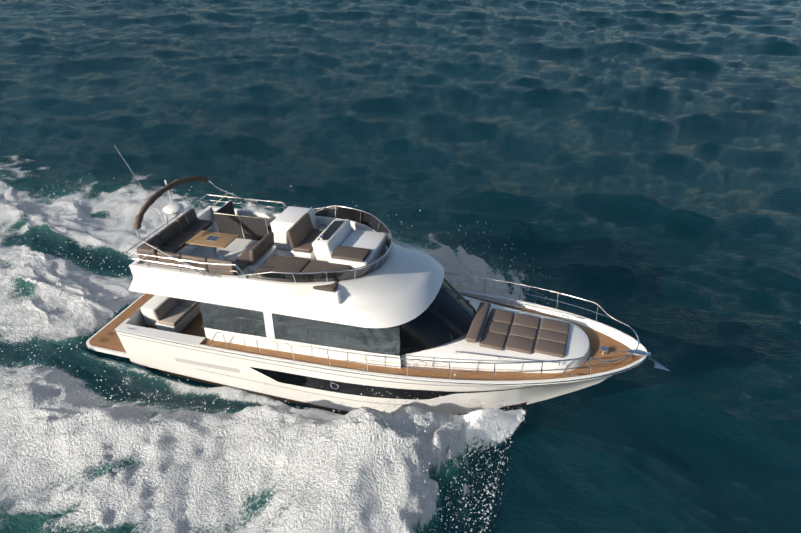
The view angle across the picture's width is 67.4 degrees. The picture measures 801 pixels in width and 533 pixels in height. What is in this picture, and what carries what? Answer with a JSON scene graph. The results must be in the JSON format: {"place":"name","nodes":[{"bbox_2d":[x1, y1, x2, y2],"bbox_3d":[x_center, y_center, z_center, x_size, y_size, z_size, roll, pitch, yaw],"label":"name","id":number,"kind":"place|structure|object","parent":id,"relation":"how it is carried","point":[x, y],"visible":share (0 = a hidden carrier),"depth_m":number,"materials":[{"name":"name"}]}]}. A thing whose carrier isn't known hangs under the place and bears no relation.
{"place":"outdoors","nodes":[
{"label":"outdoors","id":0,"kind":"place"},
{"bbox_2d":[0,0,800,532],"bbox_3d":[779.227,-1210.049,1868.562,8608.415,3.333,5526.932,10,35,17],"label":"sea","id":1,"kind":"structure","parent":0,"point":[636,164],"depth_m":25.80,"materials":[{"name":"liquid"}]},
{"bbox_2d":[0,185,550,532],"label":"spray droplets","id":2,"kind":"object","parent":1,"relation":"on","point":[490,484],"visible":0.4,"depth_m":14.59,"materials":[{"name":"white liquid"}]},
{"bbox_2d":[114,305,647,414],"bbox_3d":[-0.883,2.395,17.536,14.729,2.820,4.140,7,34,19],"label":"hull","id":3,"kind":"object","parent":1,"relation":"on","point":[164,354],"visible":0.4,"depth_m":16.08,"materials":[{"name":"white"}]},
{"bbox_2d":[86,293,153,357],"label":"swim platform","id":4,"kind":"structure","parent":3,"relation":"attached to","point":[105,339],"depth_m":19.47,"materials":[{"name":"brown wood"}]},
{"bbox_2d":[115,295,205,346],"bbox_3d":[-6.405,1.346,19.189,3.039,0.860,4.107,7,34,19],"label":"cockpit bulwark","id":5,"kind":"object","parent":3,"relation":"in","point":[192,332],"visible":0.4,"depth_m":17.75,"materials":[{"name":"white plastic"}]},
{"bbox_2d":[141,295,200,332],"bbox_3d":[-7.033,0.967,19.519,1.349,0.809,2.838,7,34,19],"label":"cockpit sofa","id":6,"kind":"object","parent":5,"relation":"in","point":[170,314],"visible":0.44,"depth_m":18.67,"materials":[{"name":"white leather"}]},
{"bbox_2d":[127,272,669,381],"bbox_3d":[-0.507,1.309,16.665,14.925,1.139,4.093,7,34,19],"label":"deck railing","id":7,"kind":"object","parent":3,"relation":"attached to","point":[605,350],"visible":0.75,"depth_m":14.71,"materials":[{"name":"silver metal"}]},
{"bbox_2d":[193,290,646,385],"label":"side deck","id":8,"kind":"structure","parent":3,"relation":"on","point":[598,340],"depth_m":15.10,"materials":[{"name":"brown wood"}]},
{"bbox_2d":[199,256,432,367],"bbox_3d":[-2.259,1.082,17.259,5.922,2.331,3.312,7,34,19],"label":"saloon","id":9,"kind":"object","parent":8,"relation":"on","point":[294,330],"visible":0.21,"depth_m":15.88,"materials":[{"name":"white"}]},
{"bbox_2d":[129,206,443,327],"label":"flybridge deck","id":10,"kind":"structure","parent":9,"relation":"on","point":[404,281],"depth_m":15.39,"materials":[{"name":"white plastic"}]},
{"bbox_2d":[133,176,281,277],"bbox_3d":[-5.381,-1.448,16.924,2.825,1.520,3.674,7,34,19],"label":"bimini frame","id":11,"kind":"object","parent":10,"relation":"attached to","point":[151,200],"visible":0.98,"depth_m":16.65,"materials":[{"name":"brown metal"}]},
{"bbox_2d":[186,230,238,259],"bbox_3d":[-5.189,-0.487,16.830,1.257,0.698,0.736,7,34,19],"label":"table","id":12,"kind":"object","parent":10,"relation":"on","point":[215,240],"visible":0.9,"depth_m":16.64,"materials":[{"name":"brown wood"}]},
{"bbox_2d":[214,199,271,240],"bbox_3d":[-4.528,-1.389,18.098,1.768,0.801,0.951,7,34,19],"label":"fly stair guard","id":13,"kind":"object","parent":10,"relation":"on","point":[228,220],"visible":0.75,"depth_m":17.76,"materials":[{"name":"grey"}]},
{"bbox_2d":[125,194,391,282],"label":"fly rails","id":14,"kind":"object","parent":10,"relation":"attached to","point":[263,272],"visible":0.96,"depth_m":15.90,"materials":[{"name":"silver metal"}]},
{"bbox_2d":[141,206,386,303],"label":"flybridge mouldings","id":15,"kind":"object","parent":10,"relation":"on","point":[289,217],"visible":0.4,"depth_m":16.30,"materials":[{"name":"white plastic"}]},
{"bbox_2d":[116,148,190,233],"bbox_3d":[-7.083,-2.227,17.356,1.599,2.701,0.626,7,34,19],"label":"radar mast","id":16,"kind":"object","parent":15,"relation":"on","point":[174,209],"visible":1,"depth_m":17.37,"materials":[{"name":"silver metal"}]},
{"bbox_2d":[136,208,322,275],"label":"seat cushions","id":17,"kind":"object","parent":15,"relation":"on","point":[301,233],"visible":0.92,"depth_m":16.38,"materials":[{"name":"brown fabric"}]},
{"bbox_2d":[256,246,370,291],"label":"sunbathing cushions","id":18,"kind":"object","parent":15,"relation":"on","point":[276,263],"visible":0.6,"depth_m":15.52,"materials":[{"name":"brown fabric"}]},
{"bbox_2d":[317,220,344,239],"bbox_3d":[-1.968,-0.925,16.345,0.518,0.350,1.104,7,34,19],"label":"helm console","id":19,"kind":"object","parent":15,"relation":"attached to","point":[333,227],"visible":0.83,"depth_m":16.28,"materials":[{"name":"black plastic"}]},
{"bbox_2d":[243,207,390,282],"bbox_3d":[-1.825,-0.510,16.032,3.226,0.479,3.723,7,34,19],"label":"windscreen","id":20,"kind":"object","parent":10,"relation":"attached to","point":[370,221],"visible":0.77,"depth_m":15.07,"materials":[{"name":"black glass"}]},
{"bbox_2d":[401,295,590,372],"bbox_3d":[2.615,1.826,15.682,4.532,0.479,3.022,7,34,19],"label":"coachroof","id":21,"kind":"object","parent":8,"relation":"on","point":[578,345],"visible":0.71,"depth_m":14.91,"materials":[{"name":"white plastic"}]},
{"bbox_2d":[400,278,475,354],"bbox_3d":[1.112,1.016,15.787,1.751,1.044,3.243,7,34,19],"label":"windshield","id":22,"kind":"object","parent":21,"relation":"on","point":[430,326],"visible":0.65,"depth_m":15.20,"materials":[{"name":"black glass"}]},
{"bbox_2d":[434,288,473,339],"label":"windshield wipers","id":23,"kind":"object","parent":22,"relation":"on","point":[458,304],"visible":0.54,"depth_m":15.80,"materials":[{"name":"black plastic"}]},
{"bbox_2d":[465,302,569,357],"bbox_3d":[3.037,1.657,15.392,2.428,0.221,1.656,10,35,17],"label":"sun pad","id":24,"kind":"object","parent":21,"relation":"on","point":[552,339],"visible":0.96,"depth_m":15.28,"materials":[{"name":"brown fabric"}]},
{"bbox_2d":[286,406,525,453],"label":"bow spray plumes","id":25,"kind":"object","parent":1,"relation":"on","point":[485,421],"visible":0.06,"depth_m":15.05,"materials":[{"name":"white liquid"}]}
]}

